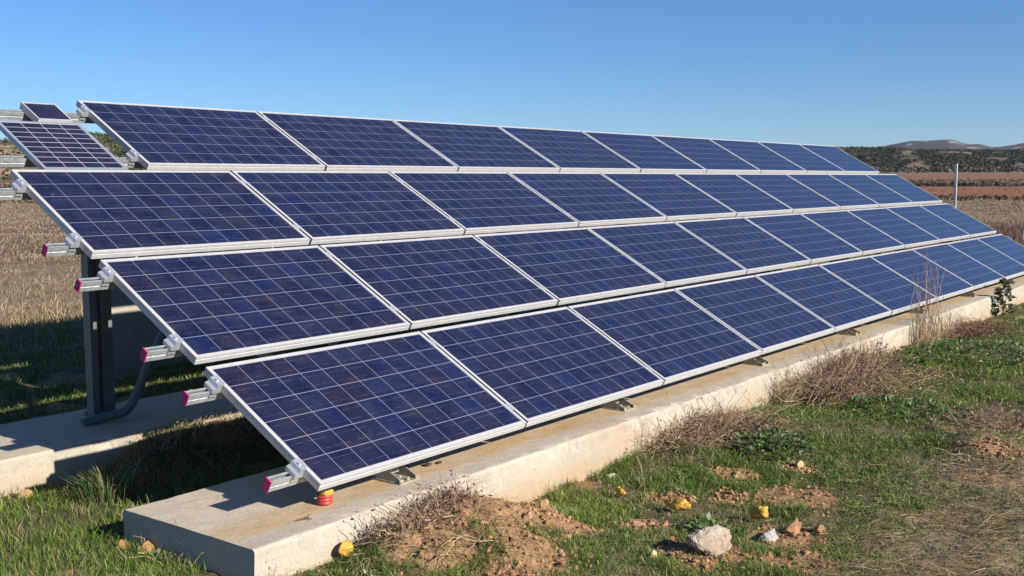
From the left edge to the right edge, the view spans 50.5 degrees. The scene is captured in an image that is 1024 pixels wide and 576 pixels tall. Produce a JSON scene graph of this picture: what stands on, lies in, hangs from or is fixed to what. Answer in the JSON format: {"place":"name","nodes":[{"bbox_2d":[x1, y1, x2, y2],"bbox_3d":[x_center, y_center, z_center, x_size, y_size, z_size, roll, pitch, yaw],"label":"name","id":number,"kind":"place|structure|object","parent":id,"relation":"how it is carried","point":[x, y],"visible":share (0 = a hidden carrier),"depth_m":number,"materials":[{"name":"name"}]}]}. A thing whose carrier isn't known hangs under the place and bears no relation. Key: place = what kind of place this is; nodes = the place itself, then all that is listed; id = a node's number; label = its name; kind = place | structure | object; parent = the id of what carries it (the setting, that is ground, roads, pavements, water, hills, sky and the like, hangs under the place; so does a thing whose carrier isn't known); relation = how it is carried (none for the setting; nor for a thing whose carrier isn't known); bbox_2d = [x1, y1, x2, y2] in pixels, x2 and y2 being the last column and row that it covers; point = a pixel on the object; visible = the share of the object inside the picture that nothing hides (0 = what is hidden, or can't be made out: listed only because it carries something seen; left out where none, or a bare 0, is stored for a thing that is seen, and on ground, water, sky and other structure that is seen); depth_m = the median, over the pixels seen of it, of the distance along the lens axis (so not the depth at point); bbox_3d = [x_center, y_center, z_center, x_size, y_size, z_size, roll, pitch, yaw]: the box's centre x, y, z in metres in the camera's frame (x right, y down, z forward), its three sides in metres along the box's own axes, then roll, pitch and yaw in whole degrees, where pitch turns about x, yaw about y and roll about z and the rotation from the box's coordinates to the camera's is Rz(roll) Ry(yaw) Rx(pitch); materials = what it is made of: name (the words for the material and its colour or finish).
{"place":"outdoors","nodes":[
{"label":"outdoors","id":0,"kind":"place"},
{"bbox_2d":[0,139,121,182],"bbox_3d":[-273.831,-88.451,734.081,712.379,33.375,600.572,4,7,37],"label":"hills","id":1,"kind":"structure","parent":0,"point":[6,149],"depth_m":519.31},
{"bbox_2d":[0,131,250,179],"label":"woodland","id":2,"kind":"object","parent":1,"relation":"on","point":[115,145],"visible":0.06,"depth_m":552.49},
{"bbox_2d":[0,171,1023,575],"bbox_3d":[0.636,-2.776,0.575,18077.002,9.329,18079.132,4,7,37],"label":"ground","id":3,"kind":"structure","parent":0,"point":[652,507],"depth_m":6.65,"materials":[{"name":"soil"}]},
{"bbox_2d":[17,489,32,498],"bbox_3d":[-2.812,1.195,6.277,0.057,0.057,0.093,2,6,24],"label":"clod","id":4,"kind":"object","parent":3,"relation":"on","point":[28,491],"visible":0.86,"depth_m":6.26,"materials":[{"name":"soil"}]},
{"bbox_2d":[57,448,157,506],"bbox_3d":[-2.324,1.079,6.187,0.639,0.289,0.623,0,6,-2],"label":"grass tuft","id":5,"kind":"object","parent":3,"relation":"on","point":[107,490],"visible":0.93,"depth_m":6.17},
{"bbox_2d":[0,387,244,497],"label":"concrete footing","id":6,"kind":"object","parent":3,"relation":"on","point":[41,450],"visible":0.08,"depth_m":6.89,"materials":[{"name":"concrete"}]},
{"bbox_2d":[80,330,166,425],"bbox_3d":[-2.554,0.276,7.402,0.134,1.233,0.834,4,7,37],"label":"conduit","id":7,"kind":"object","parent":6,"relation":"on","point":[127,408],"visible":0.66,"depth_m":7.35,"materials":[{"name":"plastic"}]},
{"bbox_2d":[20,120,419,484],"bbox_3d":[-1.992,-0.103,6.786,3.617,2.085,0.230,4,7,37],"label":"support frame","id":8,"kind":"object","parent":6,"relation":"on","point":[402,475],"visible":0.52,"depth_m":7.41,"materials":[{"name":"metal"}]},
{"bbox_2d":[92,259,102,408],"bbox_3d":[-2.820,0.265,7.396,0.045,1.143,0.054,4,7,37],"label":"cable","id":9,"kind":"object","parent":8,"relation":"hanging from","point":[99,336],"visible":0.78,"depth_m":7.42,"materials":[{"name":"black rubber"}]},
{"bbox_2d":[324,170,635,411],"bbox_3d":[-0.617,-0.287,8.586,3.617,2.085,0.230,4,7,37],"label":"support frame","id":10,"kind":"object","parent":6,"relation":"on","point":[622,404],"visible":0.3,"depth_m":7.70,"materials":[{"name":"metal"}]},
{"bbox_2d":[0,149,874,168],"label":"mounting rail","id":11,"kind":"object","parent":10,"relation":"attached to","point":[129,159],"visible":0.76,"depth_m":7.01,"materials":[{"name":"metal"}]},
{"bbox_2d":[0,120,128,169],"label":"solar panel","id":12,"kind":"object","parent":11,"relation":"attached to","point":[55,146],"visible":0.8,"depth_m":7.21,"materials":[{"name":"glass"}]},
{"bbox_2d":[76,100,324,170],"bbox_3d":[-2.361,-1.166,8.401,0.977,0.045,1.650,38,26,28],"label":"solar panel","id":13,"kind":"object","parent":11,"relation":"attached to","point":[160,137],"visible":0.98,"depth_m":8.28,"materials":[{"name":"glass"}]},
{"bbox_2d":[257,111,457,171],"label":"solar panel","id":14,"kind":"object","parent":11,"relation":"attached to","point":[337,143],"visible":0.94,"depth_m":9.63,"materials":[{"name":"glass"}]},
{"bbox_2d":[392,119,559,171],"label":"solar panel","id":15,"kind":"object","parent":11,"relation":"attached to","point":[474,148],"visible":0.93,"depth_m":10.96,"materials":[{"name":"glass"}]},
{"bbox_2d":[498,126,640,172],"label":"solar panel","id":16,"kind":"object","parent":11,"relation":"attached to","point":[571,151],"visible":0.93,"depth_m":12.30,"materials":[{"name":"glass"}]},
{"bbox_2d":[582,131,706,172],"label":"solar panel","id":17,"kind":"object","parent":11,"relation":"attached to","point":[647,153],"visible":0.94,"depth_m":13.62,"materials":[{"name":"glass"}]},
{"bbox_2d":[651,135,760,173],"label":"solar panel","id":18,"kind":"object","parent":11,"relation":"attached to","point":[708,155],"visible":0.94,"depth_m":14.95,"materials":[{"name":"glass"}]},
{"bbox_2d":[708,138,806,173],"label":"solar panel","id":19,"kind":"object","parent":11,"relation":"attached to","point":[762,158],"visible":0.94,"depth_m":16.28,"materials":[{"name":"glass"}]},
{"bbox_2d":[757,141,845,173],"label":"solar panel","id":20,"kind":"object","parent":11,"relation":"attached to","point":[807,160],"visible":0.94,"depth_m":17.60,"materials":[{"name":"glass"}]},
{"bbox_2d":[799,144,878,173],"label":"solar panel","id":21,"kind":"object","parent":11,"relation":"attached to","point":[844,161],"visible":0.93,"depth_m":18.93,"materials":[{"name":"glass"}]},
{"bbox_2d":[495,226,769,366],"bbox_3d":[0.757,-0.471,10.386,3.617,2.085,0.230,4,7,37],"label":"support frame","id":22,"kind":"object","parent":6,"relation":"on","point":[758,361],"visible":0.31,"depth_m":9.48,"materials":[{"name":"metal"}]},
{"bbox_2d":[261,264,1022,492],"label":"mounting rail","id":23,"kind":"object","parent":22,"relation":"attached to","point":[295,470],"visible":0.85,"depth_m":5.22,"materials":[{"name":"metal"}]},
{"bbox_2d":[204,331,525,490],"bbox_3d":[-0.761,0.625,6.073,0.977,0.045,1.650,38,26,29],"label":"solar panel","id":24,"kind":"object","parent":23,"relation":"attached to","point":[331,416],"visible":1,"depth_m":5.93,"materials":[{"name":"glass"}]},
{"bbox_2d":[421,307,663,426],"bbox_3d":[0.248,0.490,7.396,0.977,0.045,1.650,38,26,29],"label":"solar panel","id":25,"kind":"object","parent":23,"relation":"attached to","point":[532,368],"visible":0.93,"depth_m":7.29,"materials":[{"name":"glass"}]},
{"bbox_2d":[568,289,761,384],"bbox_3d":[1.258,0.354,8.719,0.977,0.045,1.650,38,26,29],"label":"solar panel","id":26,"kind":"object","parent":23,"relation":"attached to","point":[669,336],"visible":0.94,"depth_m":8.62,"materials":[{"name":"glass"}]},
{"bbox_2d":[674,275,834,354],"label":"solar panel","id":27,"kind":"object","parent":23,"relation":"attached to","point":[760,314],"visible":0.93,"depth_m":9.96,"materials":[{"name":"glass"}]},
{"bbox_2d":[755,264,891,331],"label":"solar panel","id":28,"kind":"object","parent":23,"relation":"attached to","point":[832,300],"visible":0.93,"depth_m":11.29,"materials":[{"name":"glass"}]},
{"bbox_2d":[819,256,937,314],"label":"solar panel","id":29,"kind":"object","parent":23,"relation":"attached to","point":[882,284],"visible":0.89,"depth_m":12.61,"materials":[{"name":"glass"}]},
{"bbox_2d":[870,249,974,300],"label":"solar panel","id":30,"kind":"object","parent":23,"relation":"attached to","point":[951,285],"visible":0.9,"depth_m":13.97,"materials":[{"name":"glass"}]},
{"bbox_2d":[912,243,1004,289],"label":"solar panel","id":31,"kind":"object","parent":23,"relation":"attached to","point":[967,269],"visible":0.85,"depth_m":15.28,"materials":[{"name":"glass"}]},
{"bbox_2d":[947,238,1023,279],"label":"solar panel","id":32,"kind":"object","parent":23,"relation":"attached to","point":[993,259],"visible":0.84,"depth_m":16.59,"materials":[{"name":"glass"}]},
{"bbox_2d":[976,234,1023,264],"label":"solar panel","id":33,"kind":"object","parent":23,"relation":"attached to","point":[1008,247],"visible":0.9,"depth_m":17.91,"materials":[{"name":"glass"}]},
{"bbox_2d":[614,219,861,335],"bbox_3d":[2.132,-0.655,12.185,3.617,2.085,0.230,4,7,37],"label":"support frame","id":34,"kind":"object","parent":6,"relation":"on","point":[852,331],"visible":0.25,"depth_m":11.29,"materials":[{"name":"metal"}]},
{"bbox_2d":[703,214,927,313],"bbox_3d":[3.506,-0.840,13.985,3.617,2.085,0.230,4,7,37],"label":"support frame","id":35,"kind":"object","parent":6,"relation":"on","point":[907,311],"visible":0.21,"depth_m":13.47,"materials":[{"name":"metal"}]},
{"bbox_2d":[0,105,842,150],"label":"mounting rail","id":36,"kind":"object","parent":35,"relation":"on","point":[81,114],"visible":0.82,"depth_m":7.83,"materials":[{"name":"metal"}]},
{"bbox_2d":[20,102,72,122],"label":"solar panel","id":37,"kind":"object","parent":36,"relation":"attached to","point":[41,112],"visible":0.8,"depth_m":7.57,"materials":[{"name":"glass"}]},
{"bbox_2d":[0,178,905,199],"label":"mounting rail","id":38,"kind":"object","parent":35,"relation":"on","point":[17,191],"visible":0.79,"depth_m":6.55,"materials":[{"name":"metal"}]},
{"bbox_2d":[41,195,935,256],"bbox_3d":[2.480,-0.924,12.843,0.076,0.122,16.923,38,26,28],"label":"mounting rail","id":39,"kind":"object","parent":35,"relation":"on","point":[71,244],"visible":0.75,"depth_m":6.24,"materials":[{"name":"metal"}]},
{"bbox_2d":[10,169,309,258],"bbox_3d":[-2.240,-0.513,7.085,0.977,0.045,1.650,38,26,28],"label":"solar panel","id":40,"kind":"object","parent":39,"relation":"attached to","point":[112,213],"visible":1,"depth_m":6.96,"materials":[{"name":"glass"}]},
{"bbox_2d":[231,171,464,244],"bbox_3d":[-1.230,-0.649,8.408,0.977,0.046,1.650,38,26,28],"label":"solar panel","id":41,"kind":"object","parent":39,"relation":"attached to","point":[321,207],"visible":0.94,"depth_m":8.30,"materials":[{"name":"glass"}]},
{"bbox_2d":[389,171,578,233],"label":"solar panel","id":42,"kind":"object","parent":39,"relation":"attached to","point":[478,202],"visible":0.94,"depth_m":9.64,"materials":[{"name":"glass"}]},
{"bbox_2d":[507,172,666,226],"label":"solar panel","id":43,"kind":"object","parent":39,"relation":"attached to","point":[589,199],"visible":0.94,"depth_m":10.97,"materials":[{"name":"glass"}]},
{"bbox_2d":[600,172,736,220],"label":"solar panel","id":44,"kind":"object","parent":39,"relation":"attached to","point":[671,196],"visible":0.94,"depth_m":12.30,"materials":[{"name":"glass"}]},
{"bbox_2d":[674,173,792,216],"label":"solar panel","id":45,"kind":"object","parent":39,"relation":"attached to","point":[739,196],"visible":0.94,"depth_m":13.63,"materials":[{"name":"glass"}]},
{"bbox_2d":[735,173,839,212],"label":"solar panel","id":46,"kind":"object","parent":39,"relation":"attached to","point":[794,195],"visible":0.94,"depth_m":14.96,"materials":[{"name":"glass"}]},
{"bbox_2d":[786,174,879,209],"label":"solar panel","id":47,"kind":"object","parent":39,"relation":"attached to","point":[843,196],"visible":0.94,"depth_m":16.28,"materials":[{"name":"glass"}]},
{"bbox_2d":[828,174,913,206],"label":"solar panel","id":48,"kind":"object","parent":39,"relation":"attached to","point":[875,191],"visible":0.94,"depth_m":17.61,"materials":[{"name":"glass"}]},
{"bbox_2d":[865,174,941,204],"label":"solar panel","id":49,"kind":"object","parent":39,"relation":"attached to","point":[915,194],"visible":0.94,"depth_m":18.94,"materials":[{"name":"glass"}]},
{"bbox_2d":[74,205,955,291],"bbox_3d":[2.738,-0.725,12.666,0.076,0.122,16.923,38,26,28],"label":"mounting rail","id":50,"kind":"object","parent":35,"relation":"on","point":[103,280],"visible":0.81,"depth_m":6.06,"materials":[{"name":"metal"}]},
{"bbox_2d":[319,235,557,328],"bbox_3d":[-0.492,-0.081,7.903,0.977,0.045,1.650,38,26,28],"label":"solar panel","id":51,"kind":"object","parent":50,"relation":"attached to","point":[420,282],"visible":0.94,"depth_m":7.80,"materials":[{"name":"glass"}]},
{"bbox_2d":[473,227,665,304],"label":"solar panel","id":52,"kind":"object","parent":50,"relation":"attached to","point":[567,266],"visible":0.94,"depth_m":9.13,"materials":[{"name":"glass"}]},
{"bbox_2d":[674,217,810,273],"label":"solar panel","id":53,"kind":"object","parent":50,"relation":"attached to","point":[747,245],"visible":0.94,"depth_m":11.80,"materials":[{"name":"glass"}]},
{"bbox_2d":[139,225,989,361],"bbox_3d":[3.210,-0.361,12.343,0.076,0.122,16.923,38,26,28],"label":"mounting rail","id":54,"kind":"object","parent":35,"relation":"on","point":[170,347],"visible":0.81,"depth_m":5.74,"materials":[{"name":"metal"}]},
{"bbox_2d":[98,245,409,364],"bbox_3d":[-1.501,0.055,6.579,0.977,0.046,1.650,38,26,28],"label":"solar panel","id":55,"kind":"object","parent":54,"relation":"attached to","point":[212,307],"visible":0.98,"depth_m":6.44,"materials":[{"name":"glass"}]},
{"bbox_2d":[587,222,746,286],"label":"solar panel","id":56,"kind":"object","parent":54,"relation":"attached to","point":[669,254],"visible":0.94,"depth_m":10.47,"materials":[{"name":"glass"}]},
{"bbox_2d":[744,213,862,263],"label":"solar panel","id":57,"kind":"object","parent":54,"relation":"attached to","point":[812,241],"visible":0.94,"depth_m":13.12,"materials":[{"name":"glass"}]},
{"bbox_2d":[799,210,904,254],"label":"solar panel","id":58,"kind":"object","parent":54,"relation":"attached to","point":[864,237],"visible":0.94,"depth_m":14.45,"materials":[{"name":"glass"}]},
{"bbox_2d":[846,207,940,247],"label":"solar panel","id":59,"kind":"object","parent":54,"relation":"attached to","point":[906,233],"visible":0.94,"depth_m":15.78,"materials":[{"name":"glass"}]},
{"bbox_2d":[885,205,970,242],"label":"solar panel","id":60,"kind":"object","parent":54,"relation":"attached to","point":[941,229],"visible":0.94,"depth_m":17.11,"materials":[{"name":"glass"}]},
{"bbox_2d":[919,203,996,237],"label":"solar panel","id":61,"kind":"object","parent":54,"relation":"attached to","point":[963,221],"visible":0.94,"depth_m":18.44,"materials":[{"name":"glass"}]},
{"bbox_2d":[180,236,1008,405],"bbox_3d":[3.481,-0.153,12.158,0.076,0.122,16.923,38,26,28],"label":"mounting rail","id":62,"kind":"object","parent":35,"relation":"attached to","point":[211,390],"visible":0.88,"depth_m":5.55,"materials":[{"name":"metal"}]},
{"bbox_2d":[765,173,976,296],"bbox_3d":[4.881,-1.024,15.785,3.617,2.085,0.230,4,7,37],"label":"support frame","id":63,"kind":"object","parent":6,"relation":"on","point":[968,294],"visible":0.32,"depth_m":14.88,"materials":[{"name":"metal"}]},
{"bbox_2d":[109,473,164,501],"bbox_3d":[-2.153,1.165,6.220,0.353,0.192,0.307,0,6,4],"label":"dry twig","id":64,"kind":"object","parent":3,"relation":"on","point":[139,494],"visible":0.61,"depth_m":6.21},
{"bbox_2d":[140,541,156,553],"bbox_3d":[-1.750,1.245,5.197,0.084,0.071,0.084,4,7,37],"label":"clod","id":65,"kind":"object","parent":3,"relation":"on","point":[148,546],"visible":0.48,"depth_m":5.18,"materials":[{"name":"soil"}]},
{"bbox_2d":[115,519,206,570],"bbox_3d":[-1.591,1.193,5.093,0.483,0.228,0.276,1,6,7],"label":"dry twig","id":66,"kind":"object","parent":3,"relation":"on","point":[151,555],"visible":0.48,"depth_m":5.04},
{"bbox_2d":[145,548,179,561],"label":"leafy weed","id":67,"kind":"object","parent":3,"relation":"on","point":[155,552],"visible":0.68,"depth_m":5.08,"materials":[{"name":"green plant"}]},
{"bbox_2d":[103,405,266,476],"bbox_3d":[-1.160,0.814,8.354,0.601,0.386,4.365,4,7,37],"label":"dry brush","id":68,"kind":"object","parent":3,"relation":"on","point":[223,423],"visible":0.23,"depth_m":7.12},
{"bbox_2d":[109,239,400,373],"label":"rendered wall","id":69,"kind":"structure","parent":3,"relation":"on","point":[135,329],"depth_m":10.40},
{"bbox_2d":[0,299,604,575],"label":"grass","id":70,"kind":"structure","parent":3,"relation":"on","point":[44,316],"depth_m":6.77,"materials":[{"name":"plant"}]},
{"bbox_2d":[268,548,376,575],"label":"grass","id":71,"kind":"structure","parent":3,"relation":"on","point":[363,571],"depth_m":4.86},
{"bbox_2d":[338,540,353,557],"bbox_3d":[-0.784,1.235,5.129,0.050,0.081,0.098,4,7,37],"label":"foam lump","id":72,"kind":"object","parent":3,"relation":"on","point":[345,546],"visible":0.94,"depth_m":5.11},
{"bbox_2d":[345,470,558,573],"bbox_3d":[-0.292,1.154,5.317,1.113,0.370,1.260,4,7,37],"label":"dry brush","id":73,"kind":"object","parent":3,"relation":"on","point":[450,495],"visible":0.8,"depth_m":5.31,"materials":[{"name":"plant"}]},
{"bbox_2d":[0,178,1023,186],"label":"vineyard","id":74,"kind":"object","parent":3,"relation":"on","point":[911,181],"visible":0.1,"depth_m":316.48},
{"bbox_2d":[0,194,1023,203],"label":"scrub","id":75,"kind":"object","parent":3,"relation":"on","point":[967,197],"visible":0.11,"depth_m":92.01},
{"bbox_2d":[0,181,1023,187],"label":"hedge","id":76,"kind":"object","parent":3,"relation":"on","point":[962,184],"visible":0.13,"depth_m":236.90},
{"bbox_2d":[123,275,1023,575],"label":"concrete footing","id":77,"kind":"object","parent":3,"relation":"on","point":[243,527],"visible":0.38,"depth_m":6.19,"materials":[{"name":"concrete"}]},
{"bbox_2d":[316,493,332,504],"bbox_3d":[-0.935,1.051,5.419,0.080,0.048,0.080,4,7,37],"label":"red pipe stub","id":78,"kind":"object","parent":77,"relation":"on","point":[324,500],"visible":0.89,"depth_m":5.39,"materials":[{"name":"plastic"}]},
{"bbox_2d":[319,488,333,495],"bbox_3d":[-0.928,1.015,5.415,0.076,0.053,0.079,4,7,37],"label":"foam lump","id":79,"kind":"object","parent":78,"relation":"on","point":[327,492],"visible":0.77,"depth_m":5.39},
{"bbox_2d":[613,414,649,463],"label":"dry stalks","id":80,"kind":"object","parent":3,"relation":"on","point":[642,448],"visible":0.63,"depth_m":7.32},
{"bbox_2d":[329,315,1023,575],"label":"ground weeds","id":81,"kind":"object","parent":3,"relation":"on","point":[822,410],"visible":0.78,"depth_m":7.17,"materials":[{"name":"green plant"}]},
{"bbox_2d":[664,497,690,509],"bbox_3d":[0.920,1.200,6.037,0.156,0.068,0.087,1,6,14],"label":"foam lump","id":82,"kind":"object","parent":3,"relation":"on","point":[677,503],"visible":1,"depth_m":6.01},
{"bbox_2d":[357,425,1023,575],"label":"soil crumbs","id":83,"kind":"object","parent":3,"relation":"on","point":[536,509],"visible":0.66,"depth_m":5.44,"materials":[{"name":"soil"}]},
{"bbox_2d":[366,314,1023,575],"bbox_3d":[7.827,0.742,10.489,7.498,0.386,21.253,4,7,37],"label":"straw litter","id":84,"kind":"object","parent":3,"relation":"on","point":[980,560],"visible":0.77,"depth_m":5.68,"materials":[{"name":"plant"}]},
{"bbox_2d":[388,164,1023,173],"bbox_3d":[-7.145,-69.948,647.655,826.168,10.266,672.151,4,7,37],"label":"tree belt","id":85,"kind":"object","parent":3,"relation":"on","point":[950,168],"visible":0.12,"depth_m":677.17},
{"bbox_2d":[686,524,731,556],"bbox_3d":[0.958,1.222,5.236,0.216,0.145,0.154,-2,6,-21],"label":"stone","id":86,"kind":"object","parent":3,"relation":"on","point":[704,539],"visible":0.94,"depth_m":5.20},
{"bbox_2d":[683,512,744,535],"bbox_3d":[1.049,1.252,5.636,0.346,0.091,0.271,4,7,37],"label":"leafy weed","id":87,"kind":"object","parent":3,"relation":"on","point":[712,520],"visible":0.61,"depth_m":5.69,"materials":[{"name":"green plant"}]},
{"bbox_2d":[629,384,810,460],"bbox_3d":[1.430,1.052,7.783,1.276,0.730,2.006,4,7,37],"label":"dry brush","id":88,"kind":"object","parent":3,"relation":"on","point":[701,430],"visible":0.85,"depth_m":7.66,"materials":[{"name":"plant"}]},
{"bbox_2d":[749,506,768,518],"bbox_3d":[1.342,1.221,5.898,0.104,0.084,0.070,1,6,7],"label":"foam lump","id":89,"kind":"object","parent":3,"relation":"on","point":[758,512],"visible":1,"depth_m":5.88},
{"bbox_2d":[759,528,778,541],"bbox_3d":[1.323,1.276,5.582,0.089,0.066,0.125,4,7,37],"label":"stone","id":90,"kind":"object","parent":3,"relation":"on","point":[770,535],"visible":0.98,"depth_m":5.55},
{"bbox_2d":[729,426,819,462],"bbox_3d":[1.796,1.056,7.465,0.592,0.180,0.623,4,7,37],"label":"leafy weed","id":91,"kind":"object","parent":3,"relation":"on","point":[773,446],"visible":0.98,"depth_m":7.42,"materials":[{"name":"green plant"}]},
{"bbox_2d":[781,518,801,534],"bbox_3d":[1.477,1.266,5.705,0.088,0.092,0.178,4,7,37],"label":"clod","id":92,"kind":"object","parent":3,"relation":"on","point":[795,525],"visible":0.88,"depth_m":5.66,"materials":[{"name":"soil"}]},
{"bbox_2d":[759,330,964,409],"bbox_3d":[3.134,0.836,9.839,1.705,0.855,3.102,4,7,37],"label":"dry brush","id":93,"kind":"object","parent":3,"relation":"on","point":[843,378],"visible":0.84,"depth_m":9.48,"materials":[{"name":"plant"}]},
{"bbox_2d":[872,350,927,371],"bbox_3d":[3.767,0.731,10.909,0.790,0.183,0.790,4,7,37],"label":"leafy weed","id":94,"kind":"object","parent":3,"relation":"on","point":[917,361],"visible":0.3,"depth_m":10.78,"materials":[{"name":"green plant"}]},
{"bbox_2d":[840,393,974,422],"bbox_3d":[3.180,0.967,8.733,1.029,0.114,1.015,4,7,37],"label":"leafy weed","id":95,"kind":"object","parent":3,"relation":"on","point":[914,402],"visible":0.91,"depth_m":8.77,"materials":[{"name":"green plant"}]},
{"bbox_2d":[906,247,960,348],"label":"dry stalks","id":96,"kind":"object","parent":3,"relation":"on","point":[930,334],"visible":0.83,"depth_m":12.16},
{"bbox_2d":[954,164,957,206],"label":"fence post","id":97,"kind":"object","parent":3,"relation":"on","point":[955,183],"visible":0.72,"depth_m":47.22,"materials":[{"name":"metal"}]},
{"bbox_2d":[892,337,1023,367],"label":"leafy weed","id":98,"kind":"object","parent":3,"relation":"on","point":[967,350],"visible":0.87,"depth_m":11.53,"materials":[{"name":"green plant"}]},
{"bbox_2d":[929,432,1023,482],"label":"dry brush","id":99,"kind":"object","parent":3,"relation":"on","point":[987,474],"visible":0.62,"depth_m":7.08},
{"bbox_2d":[932,397,1023,436],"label":"dry brush","id":100,"kind":"object","parent":3,"relation":"on","point":[978,418],"visible":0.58,"depth_m":8.28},
{"bbox_2d":[939,308,1023,342],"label":"dry brush","id":101,"kind":"object","parent":3,"relation":"on","point":[965,326],"visible":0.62,"depth_m":13.08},
{"bbox_2d":[992,277,1017,317],"bbox_3d":[6.716,0.140,14.814,0.376,0.588,0.413,4,7,37],"label":"upright plant","id":102,"kind":"object","parent":3,"relation":"on","point":[1000,299],"visible":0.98,"depth_m":14.78,"materials":[{"name":"green plant"}]},
{"bbox_2d":[0,197,1023,344],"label":"dry field grass","id":103,"kind":"structure","parent":0,"point":[1009,229],"depth_m":29.90,"materials":[{"name":"plant"}]},
{"bbox_2d":[0,0,1023,147],"label":"sky","id":104,"kind":"structure","parent":0,"point":[857,73],"materials":[{"name":"blue"}]},
{"bbox_2d":[843,148,1023,169],"bbox_3d":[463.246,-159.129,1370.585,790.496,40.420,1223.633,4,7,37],"label":"hills","id":105,"kind":"structure","parent":0,"point":[917,163],"depth_m":1160.66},
{"bbox_2d":[836,146,1023,170],"bbox_3d":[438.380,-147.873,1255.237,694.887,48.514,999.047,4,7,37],"label":"woodland","id":106,"kind":"object","parent":105,"relation":"on","point":[973,159],"visible":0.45,"depth_m":1070.70,"materials":[{"name":"plant"}]},
{"bbox_2d":[878,139,1023,149],"bbox_3d":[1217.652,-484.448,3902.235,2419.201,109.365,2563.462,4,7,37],"label":"mountains","id":107,"kind":"structure","parent":0,"point":[937,144],"depth_m":3439.72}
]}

